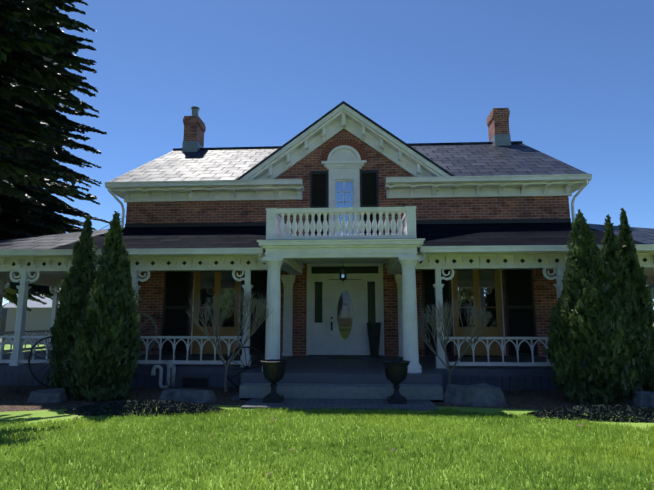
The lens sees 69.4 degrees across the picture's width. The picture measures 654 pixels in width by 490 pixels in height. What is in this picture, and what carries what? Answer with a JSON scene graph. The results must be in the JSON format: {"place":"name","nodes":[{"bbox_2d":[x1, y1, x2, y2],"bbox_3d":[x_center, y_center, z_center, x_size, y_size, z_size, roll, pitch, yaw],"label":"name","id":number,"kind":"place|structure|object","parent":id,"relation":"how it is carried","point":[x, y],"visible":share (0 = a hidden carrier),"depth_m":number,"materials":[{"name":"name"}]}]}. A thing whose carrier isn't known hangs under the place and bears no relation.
{"place":"outdoors","nodes":[
{"label":"outdoors","id":0,"kind":"place"},
{"bbox_2d":[0,350,558,395],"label":"veranda deck","id":1,"kind":"structure","parent":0,"point":[537,378],"depth_m":9.80,"materials":[{"name":"grey paint"}]},
{"bbox_2d":[137,312,157,355],"bbox_3d":[-5.140,2.411,12.748,1.180,1.173,0.234,-1,-9,3],"label":"wagon wheel","id":2,"kind":"object","parent":1,"relation":"on","point":[156,333],"visible":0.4,"depth_m":12.75,"materials":[{"name":"grey wood"}]},
{"bbox_2d":[182,378,208,386],"bbox_3d":[-2.711,2.837,9.734,0.550,0.200,0.035,-1,-9,3],"label":"foundation vent","id":3,"kind":"object","parent":1,"relation":"attached to","point":[196,382],"visible":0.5,"depth_m":9.72,"materials":[{"name":"black metal"}]},
{"bbox_2d":[0,266,652,367],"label":"veranda posts","id":4,"kind":"object","parent":1,"relation":"on","point":[16,355],"visible":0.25,"depth_m":10.06,"materials":[{"name":"white wood"}]},
{"bbox_2d":[0,330,553,365],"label":"porch railing","id":5,"kind":"object","parent":4,"relation":"attached to","point":[214,361],"visible":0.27,"depth_m":9.85,"materials":[{"name":"white wood"}]},
{"bbox_2d":[0,244,653,285],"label":"porch frieze","id":6,"kind":"object","parent":4,"relation":"on","point":[513,255],"visible":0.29,"depth_m":9.79,"materials":[{"name":"white wood"}]},
{"bbox_2d":[0,222,653,249],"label":"veranda roof wings","id":7,"kind":"object","parent":6,"relation":"on","point":[644,235],"visible":0.06,"depth_m":11.06},
{"bbox_2d":[52,222,645,248],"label":"veranda roof","id":8,"kind":"structure","parent":6,"relation":"on","point":[491,234],"depth_m":11.10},
{"bbox_2d":[12,258,646,265],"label":"frieze quatrefoil piercings","id":9,"kind":"object","parent":4,"relation":"on","point":[248,262],"visible":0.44,"depth_m":10.07,"materials":[{"name":"black paint"}]},
{"bbox_2d":[250,291,435,307],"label":"porch brackets","id":10,"kind":"object","parent":4,"relation":"attached to","point":[424,293],"visible":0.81,"depth_m":9.77,"materials":[{"name":"white wood"}]},
{"bbox_2d":[647,256,653,298],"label":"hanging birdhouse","id":11,"kind":"object","parent":4,"relation":"hanging from","point":[651,287],"visible":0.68,"depth_m":9.05,"materials":[{"name":"brown wood"}]},
{"bbox_2d":[307,355,382,355],"bbox_3d":[0.485,2.938,12.578,2.000,0.025,0.320,-1,-9,3],"label":"door threshold","id":12,"kind":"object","parent":1,"relation":"on","point":[341,355],"depth_m":12.43,"materials":[{"name":"black paint"}]},
{"bbox_2d":[367,322,380,356],"bbox_3d":[1.222,2.454,12.244,0.370,0.880,0.370,-1,-9,3],"label":"tall planter","id":13,"kind":"object","parent":1,"relation":"on","point":[373,328],"visible":1,"depth_m":12.13,"materials":[{"name":"metal"}]},
{"bbox_2d":[0,323,653,489],"bbox_3d":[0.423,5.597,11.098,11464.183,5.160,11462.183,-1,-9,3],"label":"terrain","id":14,"kind":"structure","parent":0,"point":[40,415],"depth_m":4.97,"materials":[{"name":"green plant"}]},
{"bbox_2d":[0,303,7,335],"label":"distant treeline","id":15,"kind":"object","parent":14,"relation":"on","point":[3,319],"visible":0.02,"depth_m":153.29,"materials":[{"name":"green plant"}]},
{"bbox_2d":[5,308,58,344],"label":"building wall","id":16,"kind":"structure","parent":14,"relation":"on","point":[38,318],"depth_m":76.76,"materials":[{"name":"grey wood"}]},
{"bbox_2d":[3,293,59,307],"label":"barn roof","id":17,"kind":"structure","parent":16,"relation":"on","point":[32,304],"depth_m":77.38,"materials":[{"name":"grey metal"}]},
{"bbox_2d":[0,0,110,310],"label":"spruce needles","id":18,"kind":"object","parent":14,"relation":"on","point":[46,216],"visible":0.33,"depth_m":19.86,"materials":[{"name":"green plant"}]},
{"bbox_2d":[0,385,647,411],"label":"garden bed mulch","id":19,"kind":"object","parent":14,"relation":"on","point":[536,399],"visible":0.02,"depth_m":8.14,"materials":[{"name":"brown wood"}]},
{"bbox_2d":[28,336,51,386],"bbox_3d":[-5.644,2.413,9.738,1.071,1.058,0.216,-1,-9,3],"label":"steel wheel","id":20,"kind":"object","parent":19,"relation":"on","point":[29,364],"visible":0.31,"depth_m":9.75,"materials":[{"name":"grey metal"}]},
{"bbox_2d":[46,215,97,393],"bbox_3d":[-4.793,1.113,9.200,1.175,3.460,1.116,-1,-9,3],"label":"cedar tree","id":21,"kind":"object","parent":19,"relation":"on","point":[61,342],"visible":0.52,"depth_m":8.95,"materials":[{"name":"green plant"}]},
{"bbox_2d":[66,231,90,386],"bbox_3d":[-4.789,1.167,9.203,0.778,3.298,0.441,-7,-11,39],"label":"cedar tree","id":22,"kind":"object","parent":19,"relation":"on","point":[77,284],"depth_m":9.14,"materials":[{"name":"green plant"}]},
{"bbox_2d":[83,224,125,400],"bbox_3d":[-3.930,1.099,8.464,0.781,3.201,0.470,-1,-9,3],"label":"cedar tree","id":23,"kind":"object","parent":19,"relation":"on","point":[106,315],"visible":0.08,"depth_m":8.21,"materials":[{"name":"green plant"}]},
{"bbox_2d":[67,211,143,402],"bbox_3d":[-3.942,1.042,8.462,1.233,3.363,1.101,-1,-9,3],"label":"cedar tree","id":24,"kind":"object","parent":19,"relation":"on","point":[122,330],"visible":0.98,"depth_m":8.18,"materials":[{"name":"green plant"}]},
{"bbox_2d":[151,360,175,387],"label":"pvc sump pipes","id":25,"kind":"object","parent":19,"relation":"on","point":[169,367],"visible":0.81,"depth_m":9.60,"materials":[{"name":"white plastic"}]},
{"bbox_2d":[187,289,273,391],"bbox_3d":[-1.920,1.869,9.204,1.883,2.053,1.680,-1,-9,3],"label":"bare shrub","id":26,"kind":"object","parent":19,"relation":"on","point":[262,307],"visible":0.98,"depth_m":9.08,"materials":[{"name":"brown plant"}]},
{"bbox_2d":[226,346,264,387],"bbox_3d":[-1.620,2.479,9.510,0.871,0.865,0.153,-1,-9,3],"label":"steel wheel","id":27,"kind":"object","parent":19,"relation":"on","point":[245,368],"visible":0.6,"depth_m":9.51,"materials":[{"name":"grey metal"}]},
{"bbox_2d":[1,370,526,394],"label":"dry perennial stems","id":28,"kind":"object","parent":19,"relation":"on","point":[19,389],"visible":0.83,"depth_m":8.90,"materials":[{"name":"brown plant"}]},
{"bbox_2d":[27,383,653,407],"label":"garden rocks","id":29,"kind":"object","parent":19,"relation":"on","point":[483,394],"visible":0.75,"depth_m":7.89,"materials":[{"name":"stone"}]},
{"bbox_2d":[417,297,496,384],"bbox_3d":[2.267,1.934,9.063,1.323,1.883,1.914,3,-9,-20],"label":"bare shrub","id":30,"kind":"object","parent":19,"relation":"on","point":[445,331],"visible":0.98,"depth_m":8.86,"materials":[{"name":"brown plant"}]},
{"bbox_2d":[568,236,611,403],"bbox_3d":[4.545,1.072,8.223,0.899,3.182,0.585,-1,-9,3],"label":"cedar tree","id":31,"kind":"object","parent":19,"relation":"on","point":[603,384],"depth_m":7.89,"materials":[{"name":"green plant"}]},
{"bbox_2d":[543,209,640,404],"bbox_3d":[4.563,1.022,8.291,1.391,3.356,1.380,7,-11,-39],"label":"cedar tree","id":32,"kind":"object","parent":19,"relation":"on","point":[568,326],"visible":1,"depth_m":7.90,"materials":[{"name":"green plant"}]},
{"bbox_2d":[607,221,631,396],"bbox_3d":[5.318,1.141,8.722,0.375,3.201,0.459,-1,-9,3],"label":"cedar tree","id":33,"kind":"object","parent":19,"relation":"on","point":[613,271],"visible":0.04,"depth_m":8.75,"materials":[{"name":"green plant"}]},
{"bbox_2d":[601,214,644,398],"bbox_3d":[5.285,1.082,8.701,0.802,3.362,0.890,-7,-11,40],"label":"cedar tree","id":34,"kind":"object","parent":19,"relation":"on","point":[616,264],"visible":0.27,"depth_m":8.56,"materials":[{"name":"green plant"}]},
{"bbox_2d":[616,208,653,391],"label":"cedar tree","id":35,"kind":"object","parent":19,"relation":"on","point":[645,326],"visible":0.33,"depth_m":8.61,"materials":[{"name":"green plant"}]},
{"bbox_2d":[624,237,646,381],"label":"cedar tree","id":36,"kind":"object","parent":19,"relation":"on","point":[632,290],"visible":0.04,"depth_m":8.75,"materials":[{"name":"green plant"}]},
{"bbox_2d":[20,416,653,484],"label":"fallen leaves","id":37,"kind":"object","parent":14,"relation":"on","point":[392,449],"visible":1,"depth_m":5.13,"materials":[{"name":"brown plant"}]},
{"bbox_2d":[192,279,501,356],"bbox_3d":[0.658,1.504,17.015,11.700,5.050,7.860,-1,-9,3],"label":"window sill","id":38,"kind":"structure","parent":14,"relation":"on","point":[355,279],"depth_m":13.01,"materials":[{"name":"black paint"}]},
{"bbox_2d":[126,129,569,356],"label":"brick house walls","id":39,"kind":"structure","parent":14,"relation":"on","point":[151,293],"depth_m":12.96,"materials":[{"name":"red brick"}]},
{"bbox_2d":[257,238,424,274],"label":"portico entablature","id":40,"kind":"structure","parent":39,"relation":"attached to","point":[296,255],"depth_m":9.10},
{"bbox_2d":[266,206,415,239],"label":"balcony rails","id":41,"kind":"object","parent":40,"relation":"on","point":[273,216],"visible":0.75,"depth_m":9.29,"materials":[{"name":"white wood"}]},
{"bbox_2d":[277,212,405,235],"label":"balcony balusters","id":42,"kind":"object","parent":41,"relation":"attached to","point":[356,226],"visible":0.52,"depth_m":9.32,"materials":[{"name":"white wood"}]},
{"bbox_2d":[339,266,346,280],"bbox_3d":[0.370,0.538,10.968,0.157,0.660,0.157,3,-9,-19],"label":"hanging lantern","id":43,"kind":"object","parent":40,"relation":"hanging from","point":[341,268],"visible":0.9,"depth_m":10.89,"materials":[{"name":"metal"}]},
{"bbox_2d":[340,269,345,277],"bbox_3d":[0.370,0.664,10.948,0.132,0.195,0.114,-1,-9,3],"label":"lantern glass","id":44,"kind":"object","parent":43,"relation":"attached to","point":[342,273],"visible":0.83,"depth_m":10.91,"materials":[{"name":"glass"}]},
{"bbox_2d":[279,238,418,239],"bbox_3d":[0.367,0.187,10.971,3.120,0.015,3.900,-1,-9,3],"label":"balcony floor edge","id":45,"kind":"object","parent":40,"relation":"on","point":[383,238],"visible":0.14,"depth_m":9.04,"materials":[{"name":"white wood"}]},
{"bbox_2d":[281,274,402,356],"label":"pilasters","id":46,"kind":"object","parent":39,"relation":"attached to","point":[288,281],"visible":0.79,"depth_m":12.61,"materials":[{"name":"white paint"}]},
{"bbox_2d":[319,140,367,160],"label":"brick arch","id":47,"kind":"structure","parent":39,"relation":"attached to","point":[339,145],"depth_m":13.39,"materials":[{"name":"red brick"}]},
{"bbox_2d":[321,145,366,235],"bbox_3d":[0.479,-1.380,13.152,1.260,2.875,0.260,-1,-9,3],"label":"window frame","id":48,"kind":"object","parent":39,"relation":"attached to","point":[344,163],"visible":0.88,"depth_m":13.22,"materials":[{"name":"white paint"}]},
{"bbox_2d":[336,182,352,234],"bbox_3d":[0.484,-0.929,13.168,0.480,1.750,0.010,-1,-9,3],"label":"window glass","id":49,"kind":"object","parent":48,"relation":"attached to","point":[340,195],"depth_m":13.22,"materials":[{"name":"glass"}]},
{"bbox_2d":[319,139,368,162],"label":"brick arch voussoirs","id":50,"kind":"object","parent":39,"relation":"attached to","point":[353,143],"visible":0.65,"depth_m":13.38,"materials":[{"name":"red brick"}]},
{"bbox_2d":[306,263,384,355],"bbox_3d":[0.488,1.714,12.827,2.080,2.560,0.200,-1,-9,3],"label":"front door","id":51,"kind":"structure","parent":39,"relation":"attached to","point":[322,338],"depth_m":12.78,"materials":[{"name":"white paint"}]},
{"bbox_2d":[311,266,377,338],"bbox_3d":[0.489,1.567,12.857,1.840,1.980,0.045,-1,-9,3],"label":"door glass","id":52,"kind":"object","parent":51,"relation":"attached to","point":[343,295],"visible":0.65,"depth_m":12.87,"materials":[{"name":"clear glass"}]},
{"bbox_2d":[337,292,352,337],"bbox_3d":[0.487,1.890,12.781,0.421,1.294,0.007,-1,-9,3],"label":"door glass","id":53,"kind":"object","parent":52,"relation":"on","point":[342,309],"depth_m":12.79,"materials":[{"name":"glass"}]},
{"bbox_2d":[190,270,505,355],"bbox_3d":[0.487,1.712,12.812,8.400,2.480,0.110,-1,-9,3],"label":"french window casing","id":54,"kind":"object","parent":39,"relation":"attached to","point":[452,303],"visible":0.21,"depth_m":12.65,"materials":[{"name":"wood"}]},
{"bbox_2d":[125,218,570,226],"bbox_3d":[0.410,-0.598,13.051,12.300,0.120,0.030,-1,-9,3],"label":"roof flashing","id":55,"kind":"object","parent":39,"relation":"attached to","point":[563,220],"visible":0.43,"depth_m":12.90,"materials":[{"name":"black metal"}]},
{"bbox_2d":[109,180,587,262],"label":"downspouts","id":56,"kind":"object","parent":39,"relation":"attached to","point":[423,253],"visible":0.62,"depth_m":12.68,"materials":[{"name":"white paint"}]},
{"bbox_2d":[105,174,591,202],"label":"cornice","id":57,"kind":"structure","parent":39,"relation":"attached to","point":[395,188],"depth_m":12.93,"materials":[{"name":"white paint"}]},
{"bbox_2d":[236,104,453,192],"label":"gable trim","id":58,"kind":"structure","parent":57,"relation":"on","point":[328,127],"depth_m":13.15,"materials":[{"name":"white paint"}]},
{"bbox_2d":[108,101,587,181],"bbox_3d":[0.642,-2.358,17.595,13.110,2.740,9.390,-1,-9,3],"label":"roof slate","id":59,"kind":"object","parent":57,"relation":"on","point":[450,160],"visible":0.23,"depth_m":14.59,"materials":[{"name":"grey stone"}]},
{"bbox_2d":[183,116,205,147],"bbox_3d":[-5.132,-3.964,18.199,0.600,1.780,0.880,-1,-9,3],"label":"chimney","id":60,"kind":"object","parent":59,"relation":"on","point":[194,128],"visible":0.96,"depth_m":17.87,"materials":[{"name":"brick"}]},
{"bbox_2d":[182,106,202,151],"bbox_3d":[-5.132,-4.231,18.240,0.560,2.320,0.840,-1,-9,3],"label":"chimney flashing","id":61,"kind":"object","parent":60,"relation":"on","point":[191,146],"visible":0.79,"depth_m":17.75,"materials":[{"name":"metal"}]},
{"bbox_2d":[173,141,522,149],"bbox_3d":[0.643,-3.714,17.819,13.110,0.070,0.180,-1,-9,3],"label":"ridge cap","id":62,"kind":"object","parent":59,"relation":"on","point":[410,144],"visible":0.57,"depth_m":17.59,"materials":[{"name":"metal"}]},
{"bbox_2d":[486,108,509,140],"bbox_3d":[6.378,-4.067,17.534,0.600,1.780,0.880,-1,-9,3],"label":"chimney","id":63,"kind":"object","parent":59,"relation":"on","point":[497,121],"visible":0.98,"depth_m":17.21,"materials":[{"name":"brick"}]},
{"bbox_2d":[489,134,510,145],"bbox_3d":[6.378,-3.568,17.457,0.560,0.770,0.840,-1,-9,3],"label":"chimney flashing","id":64,"kind":"object","parent":63,"relation":"attached to","point":[500,139],"visible":0.36,"depth_m":17.07,"materials":[{"name":"metal"}]},
{"bbox_2d":[192,270,504,355],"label":"oak french windows","id":65,"kind":"structure","parent":39,"relation":"in","point":[480,347],"depth_m":12.71,"materials":[{"name":"brown wood"}]},
{"bbox_2d":[199,270,496,326],"bbox_3d":[0.488,1.443,12.870,8.050,1.550,0.008,-1,-9,3],"label":"window","id":66,"kind":"structure","parent":65,"relation":"in","point":[464,282],"depth_m":12.76,"materials":[{"name":"clear glass"}]},
{"bbox_2d":[161,170,537,355],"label":"shutters","id":67,"kind":"object","parent":39,"relation":"attached to","point":[520,304],"visible":0.65,"depth_m":12.77,"materials":[{"name":"black paint"}]},
{"bbox_2d":[64,398,653,422],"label":"juniper ground cover","id":68,"kind":"object","parent":14,"relation":"on","point":[643,414],"visible":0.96,"depth_m":6.82,"materials":[{"name":"green plant"}]},
{"bbox_3d":[-7.564,-5.778,8.674,6.272,17.100,6.427,-1,-9,3],"label":"near spruce tree trunk and limbs","id":69,"kind":"object","parent":14,"relation":"on","visible":0},
{"bbox_2d":[0,0,101,204],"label":"spruce needles","id":70,"kind":"object","parent":69,"relation":"attached to","point":[26,67],"visible":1,"depth_m":8.86,"materials":[{"name":"green plant"}]},
{"bbox_2d":[2,0,653,308],"label":"sky","id":71,"kind":"structure","parent":0,"point":[575,78],"materials":[{"name":"blue"}]},
{"bbox_2d":[15,268,653,278],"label":"veranda ceiling","id":72,"kind":"structure","parent":0,"point":[62,274],"depth_m":13.10,"materials":[{"name":"white wood"}]},
{"bbox_2d":[231,394,444,410],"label":"paved walkway","id":73,"kind":"structure","parent":0,"point":[355,404],"depth_m":7.56,"materials":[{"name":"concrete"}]},
{"bbox_2d":[260,359,287,402],"bbox_3d":[-0.892,2.274,7.917,0.503,0.660,0.478,-1,-9,3],"label":"cast iron urn","id":74,"kind":"object","parent":73,"relation":"on","point":[273,371],"visible":1,"depth_m":7.81,"materials":[{"name":"black metal"}]},
{"bbox_2d":[239,383,442,401],"bbox_3d":[0.235,2.592,8.308,3.500,0.250,0.400,-1,-9,3],"label":"concrete step","id":75,"kind":"object","parent":73,"relation":"on","point":[348,391],"visible":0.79,"depth_m":8.14,"materials":[{"name":"grey concrete"}]},
{"bbox_2d":[381,360,410,403],"bbox_3d":[1.144,2.256,7.800,0.503,0.660,0.478,-1,-9,3],"label":"cast iron urn","id":76,"kind":"object","parent":73,"relation":"on","point":[396,372],"visible":1,"depth_m":7.69,"materials":[{"name":"black metal"}]},
{"bbox_2d":[241,367,442,386],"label":"step","id":77,"kind":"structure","parent":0,"point":[349,375],"depth_m":8.58,"materials":[{"name":"grey concrete"}]},
{"bbox_2d":[262,256,421,372],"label":"portico columns","id":78,"kind":"structure","parent":77,"relation":"on","point":[410,328],"depth_m":8.96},
{"bbox_2d":[326,357,362,358],"bbox_3d":[0.442,2.832,11.852,0.900,0.015,0.550,-1,-9,3],"label":"door mat","id":79,"kind":"object","parent":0,"point":[344,358],"depth_m":11.61,"materials":[{"name":"rubber"}]}
]}

